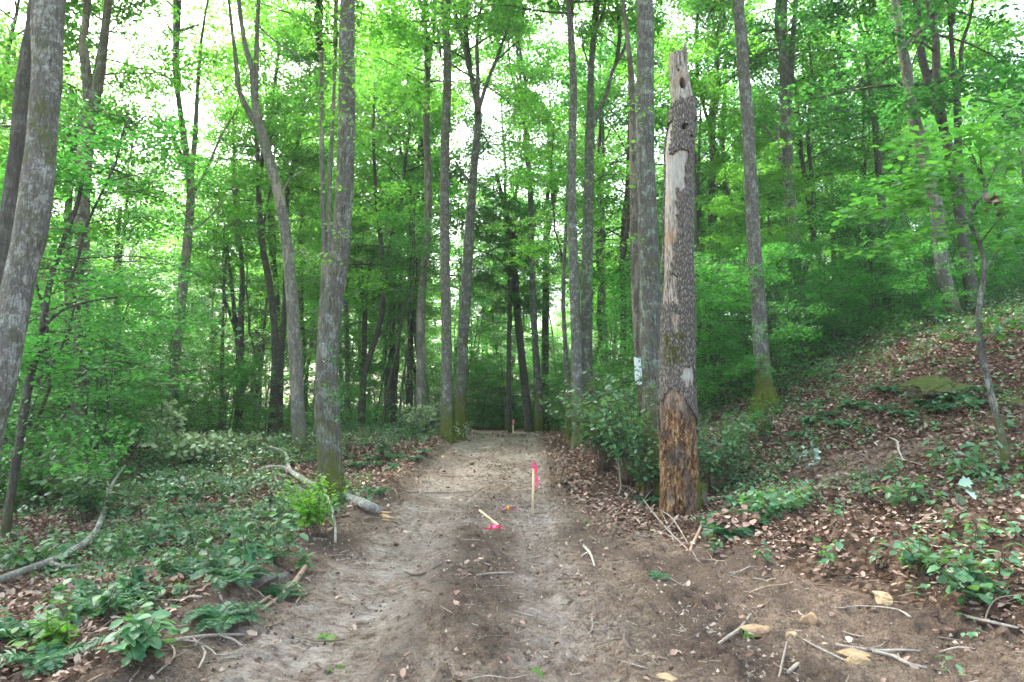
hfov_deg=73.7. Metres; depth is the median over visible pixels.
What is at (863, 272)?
sapling
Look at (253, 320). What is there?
thin tree
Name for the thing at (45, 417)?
sapling
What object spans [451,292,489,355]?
thin tree
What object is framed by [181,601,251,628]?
fern
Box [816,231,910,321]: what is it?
sapling
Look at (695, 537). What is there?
stick
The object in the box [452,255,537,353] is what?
forest tree
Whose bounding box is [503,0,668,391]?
tree
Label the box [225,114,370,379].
forest tree
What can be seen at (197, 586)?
twig
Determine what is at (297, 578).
root
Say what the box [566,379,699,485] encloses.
shrub
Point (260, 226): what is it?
tree
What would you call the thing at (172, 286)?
forest tree
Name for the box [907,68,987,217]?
forest tree
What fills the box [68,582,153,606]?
fern
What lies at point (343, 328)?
forest tree
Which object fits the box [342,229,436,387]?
forest tree
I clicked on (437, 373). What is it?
sapling
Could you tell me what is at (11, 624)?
fern
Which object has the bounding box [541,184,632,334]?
forest tree
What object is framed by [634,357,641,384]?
white sheet
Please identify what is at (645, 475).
shrub
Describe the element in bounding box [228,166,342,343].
forest tree
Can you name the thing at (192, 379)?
sapling
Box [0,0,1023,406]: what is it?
sky
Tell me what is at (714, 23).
tree
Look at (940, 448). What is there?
seedling
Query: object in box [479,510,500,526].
fallen stake
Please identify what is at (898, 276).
sapling
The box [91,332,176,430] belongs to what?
sapling
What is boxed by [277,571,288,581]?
stone
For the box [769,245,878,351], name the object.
sapling
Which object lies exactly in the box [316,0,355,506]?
tree
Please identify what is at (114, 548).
seedling
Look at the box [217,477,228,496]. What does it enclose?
seedling
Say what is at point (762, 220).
thin tree
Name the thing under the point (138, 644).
shrub
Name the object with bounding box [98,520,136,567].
seedling
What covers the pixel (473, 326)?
thin tree
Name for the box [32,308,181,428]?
sapling
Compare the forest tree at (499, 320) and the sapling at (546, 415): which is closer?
the sapling at (546, 415)
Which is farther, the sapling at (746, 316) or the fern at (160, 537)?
the sapling at (746, 316)
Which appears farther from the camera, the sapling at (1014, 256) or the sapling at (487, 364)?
the sapling at (487, 364)
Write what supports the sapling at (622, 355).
on the ground
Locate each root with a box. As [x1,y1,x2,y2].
[88,673,104,681]
[155,595,202,600]
[181,639,273,655]
[204,594,271,635]
[245,583,280,605]
[260,564,307,610]
[728,574,767,581]
[751,581,827,592]
[831,605,911,618]
[842,631,864,637]
[983,594,1023,622]
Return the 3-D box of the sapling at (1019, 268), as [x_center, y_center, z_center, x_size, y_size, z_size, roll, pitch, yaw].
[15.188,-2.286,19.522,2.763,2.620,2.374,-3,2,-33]
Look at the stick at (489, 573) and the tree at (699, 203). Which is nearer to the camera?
the stick at (489, 573)
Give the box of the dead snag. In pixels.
[657,40,700,518]
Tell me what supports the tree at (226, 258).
on the ground
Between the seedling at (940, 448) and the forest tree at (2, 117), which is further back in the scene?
the forest tree at (2, 117)
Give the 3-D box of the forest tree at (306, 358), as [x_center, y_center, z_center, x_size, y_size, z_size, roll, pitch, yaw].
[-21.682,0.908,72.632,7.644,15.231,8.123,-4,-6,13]
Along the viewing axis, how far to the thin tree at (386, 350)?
42.72 m
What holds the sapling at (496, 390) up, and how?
on the ground
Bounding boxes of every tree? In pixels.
[0,0,30,288]
[0,0,65,456]
[0,0,177,285]
[0,0,206,451]
[0,4,110,413]
[0,12,61,196]
[0,70,229,437]
[0,89,234,536]
[3,33,150,336]
[40,229,93,415]
[48,200,150,327]
[50,197,128,328]
[50,296,113,363]
[51,150,132,421]
[67,0,114,463]
[72,149,179,284]
[74,223,219,400]
[91,222,175,315]
[92,0,253,410]
[95,154,174,372]
[110,209,251,409]
[135,168,321,426]
[143,142,260,409]
[150,33,319,430]
[151,215,225,389]
[153,0,384,346]
[157,178,255,405]
[159,200,225,402]
[161,329,228,394]
[164,205,282,429]
[171,187,256,423]
[179,0,363,433]
[186,289,234,355]
[196,197,286,413]
[198,184,318,398]
[203,158,316,365]
[206,0,368,431]
[211,221,319,358]
[217,276,247,356]
[220,263,286,388]
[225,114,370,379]
[227,0,317,453]
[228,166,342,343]
[228,273,260,391]
[229,343,285,395]
[230,0,375,440]
[230,272,280,365]
[238,120,355,307]
[252,113,369,419]
[262,357,314,398]
[264,0,421,257]
[267,303,318,380]
[269,252,357,420]
[279,53,416,418]
[287,302,316,406]
[295,36,507,428]
[298,191,419,411]
[298,207,360,424]
[305,194,389,398]
[309,0,520,351]
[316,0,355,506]
[324,0,529,428]
[334,13,482,420]
[338,322,388,405]
[339,234,459,422]
[341,112,461,424]
[341,214,386,391]
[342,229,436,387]
[342,234,398,365]
[342,274,378,371]
[349,115,491,380]
[349,309,427,412]
[351,288,388,421]
[353,59,476,424]
[355,0,576,443]
[360,307,440,404]
[368,247,439,425]
[368,288,413,423]
[369,0,554,441]
[370,211,450,431]
[371,195,454,426]
[388,227,458,405]
[397,317,456,394]
[397,342,439,402]
[399,278,456,385]
[403,163,516,373]
[426,264,487,380]
[430,0,661,449]
[432,41,595,431]
[451,262,492,426]
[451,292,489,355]
[452,153,559,432]
[452,180,568,427]
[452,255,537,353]
[452,322,501,389]
[454,230,506,401]
[457,0,575,432]
[470,293,514,428]
[473,224,560,401]
[473,251,530,351]
[474,90,621,441]
[483,190,563,359]
[489,202,561,338]
[491,36,617,429]
[494,331,539,403]
[495,248,560,320]
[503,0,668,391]
[505,248,580,424]
[518,113,661,360]
[522,0,742,399]
[524,43,663,366]
[525,307,594,376]
[525,319,570,393]
[527,327,570,389]
[539,0,695,430]
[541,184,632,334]
[550,250,579,346]
[556,259,639,362]
[559,257,613,317]
[565,265,631,367]
[566,226,630,346]
[569,212,619,346]
[592,201,722,358]
[606,264,632,387]
[608,157,662,263]
[621,0,641,445]
[623,0,826,371]
[627,209,661,400]
[629,127,781,344]
[630,0,660,496]
[653,0,797,374]
[654,33,753,388]
[655,163,724,261]
[659,95,760,264]
[665,62,794,350]
[679,0,787,412]
[686,0,888,348]
[694,224,731,281]
[698,138,824,369]
[704,0,918,280]
[704,17,868,271]
[723,223,747,265]
[725,56,818,301]
[725,154,796,263]
[756,0,988,316]
[759,68,911,317]
[760,105,825,230]
[760,157,840,286]
[770,0,1023,309]
[775,123,850,327]
[776,1,930,293]
[807,170,862,327]
[817,175,921,298]
[818,83,904,316]
[828,111,971,309]
[834,12,948,231]
[836,0,971,272]
[838,0,1023,214]
[841,0,966,316]
[888,103,968,209]
[895,88,976,203]
[898,0,1023,239]
[903,0,1023,80]
[905,92,983,286]
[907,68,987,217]
[908,186,945,222]
[915,127,992,200]
[945,105,1019,216]
[946,115,1023,244]
[946,150,995,201]
[948,31,1023,223]
[948,156,1007,234]
[965,90,1023,264]
[972,57,1023,182]
[979,174,1022,244]
[981,88,1023,230]
[1001,70,1023,148]
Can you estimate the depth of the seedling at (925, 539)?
6.65 m
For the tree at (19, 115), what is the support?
on the ground
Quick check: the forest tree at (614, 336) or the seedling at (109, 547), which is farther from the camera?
the forest tree at (614, 336)
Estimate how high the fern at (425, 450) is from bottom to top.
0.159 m
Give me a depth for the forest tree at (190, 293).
38.35 m
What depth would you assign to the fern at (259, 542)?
8.71 m
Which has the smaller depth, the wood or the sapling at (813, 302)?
the sapling at (813, 302)
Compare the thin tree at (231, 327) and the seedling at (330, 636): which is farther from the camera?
the thin tree at (231, 327)
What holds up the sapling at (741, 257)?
on the ground
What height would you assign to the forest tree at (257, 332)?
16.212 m
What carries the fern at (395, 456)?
on the ground
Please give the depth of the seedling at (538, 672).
4.43 m
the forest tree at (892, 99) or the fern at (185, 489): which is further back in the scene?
the forest tree at (892, 99)
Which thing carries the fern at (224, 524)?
on the ground
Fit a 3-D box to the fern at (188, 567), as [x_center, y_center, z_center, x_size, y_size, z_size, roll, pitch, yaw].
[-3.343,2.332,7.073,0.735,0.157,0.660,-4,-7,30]
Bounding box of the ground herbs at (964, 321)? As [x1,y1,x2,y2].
[551,274,1023,495]
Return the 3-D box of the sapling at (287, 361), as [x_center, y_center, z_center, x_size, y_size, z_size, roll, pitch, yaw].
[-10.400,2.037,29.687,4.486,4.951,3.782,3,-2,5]
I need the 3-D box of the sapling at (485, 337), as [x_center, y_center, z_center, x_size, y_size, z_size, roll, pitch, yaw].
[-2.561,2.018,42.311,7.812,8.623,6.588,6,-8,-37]
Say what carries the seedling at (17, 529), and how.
on the ground
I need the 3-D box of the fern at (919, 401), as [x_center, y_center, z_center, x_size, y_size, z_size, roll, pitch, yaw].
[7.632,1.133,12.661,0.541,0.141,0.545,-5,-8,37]
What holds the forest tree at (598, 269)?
on the ground
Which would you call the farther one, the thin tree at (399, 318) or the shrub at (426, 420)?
the thin tree at (399, 318)
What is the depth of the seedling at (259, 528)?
9.59 m
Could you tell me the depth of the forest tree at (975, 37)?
45.02 m
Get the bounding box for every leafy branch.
[10,326,165,467]
[37,247,268,349]
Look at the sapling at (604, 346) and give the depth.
24.20 m
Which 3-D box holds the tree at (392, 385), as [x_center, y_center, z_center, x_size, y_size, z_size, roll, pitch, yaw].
[-6.309,-5.962,38.957,8.573,22.012,8.384,0,-6,0]
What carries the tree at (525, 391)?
on the ground
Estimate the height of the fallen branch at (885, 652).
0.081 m
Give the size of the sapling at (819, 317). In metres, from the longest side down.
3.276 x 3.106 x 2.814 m
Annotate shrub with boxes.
[0,426,107,508]
[0,525,85,570]
[7,601,78,650]
[29,461,144,521]
[96,602,191,668]
[127,428,247,464]
[138,399,188,457]
[152,476,186,488]
[198,430,291,452]
[221,474,254,489]
[267,471,348,536]
[366,428,401,455]
[395,403,453,432]
[453,421,475,436]
[530,366,641,473]
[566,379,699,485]
[615,438,659,497]
[697,418,761,492]
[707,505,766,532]
[726,482,814,515]
[788,441,830,471]
[870,533,981,576]
[871,475,953,507]
[920,439,1009,479]
[924,554,1006,607]
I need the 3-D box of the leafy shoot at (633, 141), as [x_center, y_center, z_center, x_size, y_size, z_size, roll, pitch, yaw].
[2.237,-3.134,12.682,1.160,3.006,0.720,0,-6,0]
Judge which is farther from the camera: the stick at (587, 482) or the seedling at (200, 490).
the stick at (587, 482)
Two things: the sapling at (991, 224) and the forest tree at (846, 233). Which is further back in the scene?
the forest tree at (846, 233)
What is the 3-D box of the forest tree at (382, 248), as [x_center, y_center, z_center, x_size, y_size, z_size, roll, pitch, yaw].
[-4.833,-5.298,31.392,9.810,19.547,10.443,4,-6,-16]
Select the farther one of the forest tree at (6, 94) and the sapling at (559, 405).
the sapling at (559, 405)
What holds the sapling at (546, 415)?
on the ground
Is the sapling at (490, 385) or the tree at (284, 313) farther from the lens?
the sapling at (490, 385)
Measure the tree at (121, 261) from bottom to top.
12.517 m
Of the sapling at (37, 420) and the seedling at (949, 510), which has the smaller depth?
the seedling at (949, 510)
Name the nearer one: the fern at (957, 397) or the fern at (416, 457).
the fern at (957, 397)
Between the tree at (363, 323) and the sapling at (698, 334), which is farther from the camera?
the tree at (363, 323)
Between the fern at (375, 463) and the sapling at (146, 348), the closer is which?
the fern at (375, 463)
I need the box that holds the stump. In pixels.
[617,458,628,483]
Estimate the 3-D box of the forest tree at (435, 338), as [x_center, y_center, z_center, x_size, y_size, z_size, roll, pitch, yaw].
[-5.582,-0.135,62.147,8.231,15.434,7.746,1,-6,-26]
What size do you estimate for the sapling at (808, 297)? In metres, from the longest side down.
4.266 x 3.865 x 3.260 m
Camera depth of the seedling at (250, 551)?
6.18 m
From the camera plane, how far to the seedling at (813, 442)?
12.52 m
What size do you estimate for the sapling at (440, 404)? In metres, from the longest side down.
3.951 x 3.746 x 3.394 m
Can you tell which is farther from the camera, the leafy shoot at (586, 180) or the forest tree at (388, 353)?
the forest tree at (388, 353)
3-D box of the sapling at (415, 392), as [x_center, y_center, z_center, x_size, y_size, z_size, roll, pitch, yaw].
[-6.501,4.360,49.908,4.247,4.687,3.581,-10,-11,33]
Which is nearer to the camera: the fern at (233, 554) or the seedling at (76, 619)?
the seedling at (76, 619)
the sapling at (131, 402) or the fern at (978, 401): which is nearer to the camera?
the fern at (978, 401)
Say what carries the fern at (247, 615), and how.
on the ground
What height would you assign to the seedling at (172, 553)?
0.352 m
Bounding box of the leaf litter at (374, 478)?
[0,280,1023,681]
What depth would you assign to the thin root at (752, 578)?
6.77 m
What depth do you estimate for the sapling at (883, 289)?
24.81 m
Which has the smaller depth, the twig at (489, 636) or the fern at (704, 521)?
the twig at (489, 636)
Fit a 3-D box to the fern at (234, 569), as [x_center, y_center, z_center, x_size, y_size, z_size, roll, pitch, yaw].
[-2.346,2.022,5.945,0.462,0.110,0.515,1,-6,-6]
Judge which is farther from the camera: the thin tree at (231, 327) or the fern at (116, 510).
the thin tree at (231, 327)
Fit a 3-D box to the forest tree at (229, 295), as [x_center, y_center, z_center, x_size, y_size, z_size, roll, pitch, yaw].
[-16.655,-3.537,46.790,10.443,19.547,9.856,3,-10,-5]
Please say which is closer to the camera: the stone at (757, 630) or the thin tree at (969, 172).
the stone at (757, 630)
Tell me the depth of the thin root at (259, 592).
5.81 m
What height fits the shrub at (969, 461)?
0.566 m
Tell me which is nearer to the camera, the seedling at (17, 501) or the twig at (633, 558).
the twig at (633, 558)
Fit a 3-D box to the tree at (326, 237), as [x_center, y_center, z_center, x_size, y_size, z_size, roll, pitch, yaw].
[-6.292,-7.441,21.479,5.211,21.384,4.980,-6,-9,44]
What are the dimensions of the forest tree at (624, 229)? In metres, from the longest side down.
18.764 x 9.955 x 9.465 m
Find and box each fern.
[0,612,62,643]
[0,639,97,677]
[57,593,137,622]
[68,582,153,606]
[79,621,170,653]
[106,505,138,513]
[121,523,180,536]
[128,531,176,544]
[148,557,220,576]
[158,488,183,494]
[162,488,198,495]
[167,504,212,515]
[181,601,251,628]
[182,548,243,562]
[189,559,277,590]
[194,601,272,634]
[196,502,229,509]
[201,563,234,569]
[202,560,241,568]
[208,538,256,554]
[214,543,262,558]
[215,565,267,582]
[219,523,229,531]
[223,509,256,517]
[240,548,291,561]
[249,537,274,547]
[250,571,285,585]
[261,582,308,600]
[263,494,288,502]
[346,461,368,466]
[359,455,381,459]
[359,487,391,494]
[365,460,387,464]
[383,463,401,468]
[384,453,404,457]
[402,454,425,459]
[414,447,438,452]
[625,494,659,504]
[647,570,670,579]
[687,512,720,527]
[702,524,755,538]
[706,509,750,517]
[714,495,750,504]
[729,516,769,528]
[733,501,763,510]
[742,508,783,520]
[785,431,814,437]
[789,415,828,422]
[805,400,832,404]
[813,410,841,415]
[818,418,860,426]
[836,399,872,406]
[857,403,904,410]
[863,384,899,392]
[887,409,917,415]
[908,398,937,404]
[918,403,957,410]
[935,393,974,400]
[954,398,989,406]
[959,384,1001,391]
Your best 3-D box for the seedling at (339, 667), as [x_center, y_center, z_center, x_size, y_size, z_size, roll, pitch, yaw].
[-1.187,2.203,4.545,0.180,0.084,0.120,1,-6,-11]
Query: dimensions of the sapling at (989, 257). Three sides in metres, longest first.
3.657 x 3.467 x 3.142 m
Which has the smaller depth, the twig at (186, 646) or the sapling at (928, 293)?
the twig at (186, 646)
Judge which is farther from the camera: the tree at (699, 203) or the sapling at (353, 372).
the sapling at (353, 372)
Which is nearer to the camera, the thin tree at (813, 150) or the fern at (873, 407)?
the fern at (873, 407)
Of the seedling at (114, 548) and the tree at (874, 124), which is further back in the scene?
the tree at (874, 124)
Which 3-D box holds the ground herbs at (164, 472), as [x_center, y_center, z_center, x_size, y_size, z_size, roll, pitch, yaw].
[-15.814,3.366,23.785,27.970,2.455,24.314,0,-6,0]
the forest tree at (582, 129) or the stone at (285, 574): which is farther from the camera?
the forest tree at (582, 129)
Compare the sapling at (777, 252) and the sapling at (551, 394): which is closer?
the sapling at (777, 252)
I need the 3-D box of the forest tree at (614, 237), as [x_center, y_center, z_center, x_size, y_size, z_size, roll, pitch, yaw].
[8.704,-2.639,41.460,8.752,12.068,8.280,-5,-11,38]
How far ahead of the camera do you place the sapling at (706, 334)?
28.77 m
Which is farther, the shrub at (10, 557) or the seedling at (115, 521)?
the seedling at (115, 521)
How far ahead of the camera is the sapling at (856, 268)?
23.50 m
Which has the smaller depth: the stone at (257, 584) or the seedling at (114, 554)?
the stone at (257, 584)
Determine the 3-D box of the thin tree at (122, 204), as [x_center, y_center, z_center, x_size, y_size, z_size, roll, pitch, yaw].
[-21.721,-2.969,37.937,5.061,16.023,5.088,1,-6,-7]
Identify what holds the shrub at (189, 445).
on the ground
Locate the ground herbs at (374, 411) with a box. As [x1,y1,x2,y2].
[50,263,1023,429]
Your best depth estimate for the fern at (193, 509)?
11.35 m
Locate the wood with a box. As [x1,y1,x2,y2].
[124,263,980,411]
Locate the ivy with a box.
[308,340,346,434]
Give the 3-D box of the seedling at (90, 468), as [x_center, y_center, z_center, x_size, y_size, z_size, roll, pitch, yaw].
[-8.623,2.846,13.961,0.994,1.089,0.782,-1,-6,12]
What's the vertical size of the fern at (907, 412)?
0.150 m
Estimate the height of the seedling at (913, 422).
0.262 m
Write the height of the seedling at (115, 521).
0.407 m
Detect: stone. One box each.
[243,572,278,588]
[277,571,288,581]
[655,673,676,681]
[740,624,771,637]
[785,631,798,636]
[800,611,819,626]
[836,648,870,658]
[845,652,872,664]
[874,590,892,605]
[982,428,994,435]
[1007,399,1023,411]
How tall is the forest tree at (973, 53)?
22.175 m
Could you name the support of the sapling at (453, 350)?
on the ground
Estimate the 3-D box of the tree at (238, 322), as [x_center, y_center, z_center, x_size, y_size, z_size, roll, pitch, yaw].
[-12.003,-4.959,30.035,7.548,18.136,7.707,0,-6,0]
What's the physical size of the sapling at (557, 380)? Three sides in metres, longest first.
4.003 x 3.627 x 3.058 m
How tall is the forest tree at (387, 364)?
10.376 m
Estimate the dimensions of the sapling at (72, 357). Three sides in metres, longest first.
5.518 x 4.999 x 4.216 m
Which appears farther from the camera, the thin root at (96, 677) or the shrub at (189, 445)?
the shrub at (189, 445)
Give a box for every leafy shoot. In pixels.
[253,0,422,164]
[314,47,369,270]
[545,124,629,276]
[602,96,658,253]
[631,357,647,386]
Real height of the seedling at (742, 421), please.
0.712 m
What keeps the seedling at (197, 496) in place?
on the ground
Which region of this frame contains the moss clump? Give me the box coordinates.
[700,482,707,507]
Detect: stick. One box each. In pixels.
[404,563,442,575]
[407,490,472,492]
[476,572,513,575]
[505,503,537,508]
[557,477,572,483]
[573,480,594,484]
[581,545,595,566]
[614,452,621,494]
[635,489,696,557]
[689,517,704,551]
[778,641,786,676]
[802,638,844,661]
[889,437,922,465]
[939,646,974,652]
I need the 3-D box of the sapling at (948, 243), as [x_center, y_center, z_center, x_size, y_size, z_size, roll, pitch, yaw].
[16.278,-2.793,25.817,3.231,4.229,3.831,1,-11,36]
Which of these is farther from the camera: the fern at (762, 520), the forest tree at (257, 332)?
the forest tree at (257, 332)
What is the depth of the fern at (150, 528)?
9.78 m
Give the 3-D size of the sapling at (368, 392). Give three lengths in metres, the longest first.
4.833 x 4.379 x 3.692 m
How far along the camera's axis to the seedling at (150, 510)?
10.89 m
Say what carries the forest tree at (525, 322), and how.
on the ground
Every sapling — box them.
[1,336,69,451]
[2,292,114,452]
[2,366,41,448]
[3,305,73,443]
[4,290,163,464]
[4,345,138,443]
[12,294,137,441]
[13,285,206,450]
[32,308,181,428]
[33,321,182,471]
[36,343,160,463]
[89,351,191,446]
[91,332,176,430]
[92,370,165,440]
[94,322,169,410]
[96,302,240,432]
[108,308,246,428]
[124,305,234,422]
[130,350,222,433]
[143,348,219,427]
[159,341,284,435]
[176,371,245,429]
[176,378,205,422]
[181,360,261,431]
[184,353,276,435]
[212,332,316,429]
[217,364,304,432]
[233,379,284,420]
[260,363,315,429]
[283,379,314,427]
[304,346,385,428]
[305,386,314,420]
[309,327,414,422]
[310,379,368,431]
[338,376,371,423]
[350,375,382,420]
[353,378,399,419]
[366,381,400,417]
[380,374,435,424]
[401,358,455,415]
[402,307,525,422]
[402,373,440,412]
[404,363,468,418]
[405,381,438,408]
[426,354,484,419]
[427,339,494,405]
[427,385,468,426]
[439,359,503,426]
[452,354,515,427]
[454,369,515,427]
[466,347,552,429]
[467,359,521,426]
[467,360,512,426]
[467,365,518,427]
[479,369,530,427]
[484,376,532,426]
[485,350,530,403]
[489,353,558,427]
[497,365,561,429]
[505,357,559,404]
[506,334,570,424]
[511,379,563,429]
[531,346,602,421]
[533,374,571,431]
[541,342,617,424]
[542,359,599,430]
[548,360,597,423]
[548,363,598,425]
[550,347,600,404]
[562,340,636,406]
[564,347,635,413]
[585,241,736,412]
[592,299,639,410]
[593,366,626,418]
[606,337,637,412]
[621,287,743,392]
[624,304,751,408]
[694,241,847,383]
[695,229,838,382]
[695,244,787,402]
[695,263,839,398]
[695,285,753,382]
[695,286,744,381]
[698,303,789,396]
[716,318,771,371]
[717,299,780,354]
[720,241,861,363]
[733,293,787,352]
[745,240,861,352]
[765,264,841,341]
[767,262,845,324]
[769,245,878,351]
[777,266,848,338]
[781,283,858,337]
[783,175,964,327]
[796,281,874,358]
[810,263,885,343]
[814,208,927,320]
[815,244,905,326]
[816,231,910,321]
[816,247,896,329]
[819,79,1023,460]
[823,250,916,321]
[852,231,977,329]
[864,258,923,314]
[867,258,936,310]
[875,241,994,338]
[883,199,1023,303]
[888,243,961,308]
[897,195,1023,309]
[900,214,991,299]
[924,246,979,295]
[929,217,1017,298]
[932,186,1023,298]
[947,184,1023,263]
[949,223,1020,287]
[961,215,1023,282]
[976,167,1023,276]
[988,195,1023,270]
[992,221,1023,293]
[1001,224,1023,278]
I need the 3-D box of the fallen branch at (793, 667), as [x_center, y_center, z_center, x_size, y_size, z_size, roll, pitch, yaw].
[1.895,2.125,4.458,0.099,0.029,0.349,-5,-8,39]
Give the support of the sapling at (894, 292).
on the ground
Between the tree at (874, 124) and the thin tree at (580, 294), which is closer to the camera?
the tree at (874, 124)
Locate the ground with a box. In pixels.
[0,289,1023,681]
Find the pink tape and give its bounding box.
[484,525,502,528]
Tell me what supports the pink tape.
on the ground
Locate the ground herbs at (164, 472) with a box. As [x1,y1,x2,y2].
[0,420,451,519]
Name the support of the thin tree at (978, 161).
on the ground
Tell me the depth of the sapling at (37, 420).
19.10 m
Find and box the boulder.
[897,375,974,399]
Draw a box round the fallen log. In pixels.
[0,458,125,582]
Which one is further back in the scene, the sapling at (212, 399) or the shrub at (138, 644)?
the sapling at (212, 399)
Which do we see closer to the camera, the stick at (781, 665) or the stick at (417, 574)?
the stick at (781, 665)
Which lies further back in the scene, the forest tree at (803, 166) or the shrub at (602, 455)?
the forest tree at (803, 166)
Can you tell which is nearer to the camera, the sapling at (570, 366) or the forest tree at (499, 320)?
the sapling at (570, 366)
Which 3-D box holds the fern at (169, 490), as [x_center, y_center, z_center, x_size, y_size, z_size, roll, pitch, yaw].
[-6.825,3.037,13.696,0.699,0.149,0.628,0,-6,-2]
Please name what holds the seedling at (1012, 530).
on the ground
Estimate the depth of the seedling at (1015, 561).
5.58 m
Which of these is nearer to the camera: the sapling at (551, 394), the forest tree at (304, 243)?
the sapling at (551, 394)
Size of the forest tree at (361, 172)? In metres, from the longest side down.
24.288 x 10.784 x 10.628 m
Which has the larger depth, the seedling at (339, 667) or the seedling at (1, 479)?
the seedling at (1, 479)
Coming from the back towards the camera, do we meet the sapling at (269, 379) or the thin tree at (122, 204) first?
the thin tree at (122, 204)
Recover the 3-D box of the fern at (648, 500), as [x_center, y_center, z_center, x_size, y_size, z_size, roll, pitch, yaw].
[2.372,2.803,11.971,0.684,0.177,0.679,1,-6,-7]
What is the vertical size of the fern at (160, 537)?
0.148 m
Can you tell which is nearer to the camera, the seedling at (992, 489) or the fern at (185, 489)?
the seedling at (992, 489)
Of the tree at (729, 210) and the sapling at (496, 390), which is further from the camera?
the sapling at (496, 390)
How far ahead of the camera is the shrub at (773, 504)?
8.84 m
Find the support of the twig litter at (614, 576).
on the ground
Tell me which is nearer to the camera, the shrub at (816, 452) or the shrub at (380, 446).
the shrub at (816, 452)
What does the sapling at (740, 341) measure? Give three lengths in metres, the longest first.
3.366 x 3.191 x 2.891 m
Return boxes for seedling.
[0,432,37,491]
[0,444,59,506]
[0,459,32,505]
[0,468,8,499]
[0,476,39,515]
[1,433,36,474]
[6,526,20,544]
[26,428,59,465]
[30,447,70,499]
[38,441,82,495]
[44,524,58,534]
[48,578,88,633]
[56,444,122,512]
[61,454,112,490]
[63,561,102,597]
[67,452,121,504]
[69,440,99,472]
[92,575,131,618]
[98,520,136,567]
[102,534,134,562]
[108,525,143,566]
[109,538,122,550]
[112,512,132,532]
[115,545,153,587]
[135,474,162,507]
[138,585,165,611]
[140,500,175,548]
[145,496,161,520]
[154,547,179,576]
[157,486,185,521]
[171,517,195,542]
[178,516,211,559]
[188,487,200,501]
[190,537,228,580]
[196,484,207,501]
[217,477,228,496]
[218,489,233,505]
[228,516,246,539]
[228,522,264,567]
[230,501,269,550]
[234,486,250,503]
[252,516,266,536]
[263,500,292,535]
[264,506,308,570]
[272,496,288,517]
[273,520,296,550]
[278,482,300,513]
[292,545,315,574]
[316,633,336,642]
[326,664,344,673]
[526,665,543,677]
[704,534,728,556]
[716,412,751,454]
[731,412,750,443]
[735,629,754,639]
[736,441,752,458]
[741,473,752,484]
[744,396,783,442]
[749,541,775,565]
[788,483,815,504]
[809,436,817,448]
[813,537,843,578]
[822,499,846,515]
[853,418,873,435]
[858,474,877,502]
[868,546,882,567]
[881,455,907,474]
[909,529,933,544]
[911,415,918,424]
[932,435,950,461]
[936,504,955,530]
[951,476,984,507]
[960,508,989,545]
[980,476,1010,494]
[981,543,1023,581]
[988,409,1019,434]
[1002,515,1023,536]
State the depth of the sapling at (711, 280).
19.23 m
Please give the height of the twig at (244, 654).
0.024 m
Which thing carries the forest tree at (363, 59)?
on the ground
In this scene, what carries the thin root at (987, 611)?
on the ground
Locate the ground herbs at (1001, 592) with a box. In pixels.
[702,368,1023,675]
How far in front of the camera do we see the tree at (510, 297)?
33.60 m
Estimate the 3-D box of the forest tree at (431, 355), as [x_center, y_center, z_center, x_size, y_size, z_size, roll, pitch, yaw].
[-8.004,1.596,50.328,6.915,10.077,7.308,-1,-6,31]
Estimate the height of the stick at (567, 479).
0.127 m
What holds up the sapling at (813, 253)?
on the ground
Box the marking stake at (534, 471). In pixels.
[531,463,537,516]
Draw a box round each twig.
[84,611,138,623]
[131,657,154,677]
[149,635,217,652]
[188,581,224,589]
[219,643,280,659]
[271,635,344,641]
[425,674,528,681]
[469,635,504,638]
[514,610,546,625]
[581,618,613,629]
[586,612,596,635]
[594,628,643,646]
[616,556,650,561]
[618,659,664,681]
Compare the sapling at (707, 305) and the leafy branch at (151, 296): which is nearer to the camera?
the leafy branch at (151, 296)
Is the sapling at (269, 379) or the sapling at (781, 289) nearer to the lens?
the sapling at (269, 379)
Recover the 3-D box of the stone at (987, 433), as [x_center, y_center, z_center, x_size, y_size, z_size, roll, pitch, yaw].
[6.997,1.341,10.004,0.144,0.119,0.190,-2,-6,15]
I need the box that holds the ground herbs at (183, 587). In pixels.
[0,487,374,636]
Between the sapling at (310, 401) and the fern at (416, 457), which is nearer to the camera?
the fern at (416, 457)
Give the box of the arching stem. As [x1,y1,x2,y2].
[316,494,336,542]
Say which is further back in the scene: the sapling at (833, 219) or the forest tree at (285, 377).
the forest tree at (285, 377)
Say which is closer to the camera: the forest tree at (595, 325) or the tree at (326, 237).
the tree at (326, 237)
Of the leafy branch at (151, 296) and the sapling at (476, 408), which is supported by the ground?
the sapling at (476, 408)
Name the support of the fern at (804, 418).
on the ground
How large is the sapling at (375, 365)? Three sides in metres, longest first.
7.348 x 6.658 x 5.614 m
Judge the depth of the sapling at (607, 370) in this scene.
26.15 m
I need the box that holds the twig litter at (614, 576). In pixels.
[0,364,1023,681]
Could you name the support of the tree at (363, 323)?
on the ground
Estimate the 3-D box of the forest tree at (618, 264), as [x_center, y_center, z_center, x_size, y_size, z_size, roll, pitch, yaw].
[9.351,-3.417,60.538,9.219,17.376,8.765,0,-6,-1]
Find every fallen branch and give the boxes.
[156,633,244,673]
[254,446,394,520]
[718,613,753,643]
[786,662,799,674]
[835,643,926,669]
[944,608,1018,628]
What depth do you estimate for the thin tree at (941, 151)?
38.53 m
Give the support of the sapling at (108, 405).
on the ground
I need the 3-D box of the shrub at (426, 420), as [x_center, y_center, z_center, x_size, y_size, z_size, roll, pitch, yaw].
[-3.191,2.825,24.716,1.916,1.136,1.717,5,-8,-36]
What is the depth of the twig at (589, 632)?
5.30 m
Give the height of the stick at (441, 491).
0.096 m

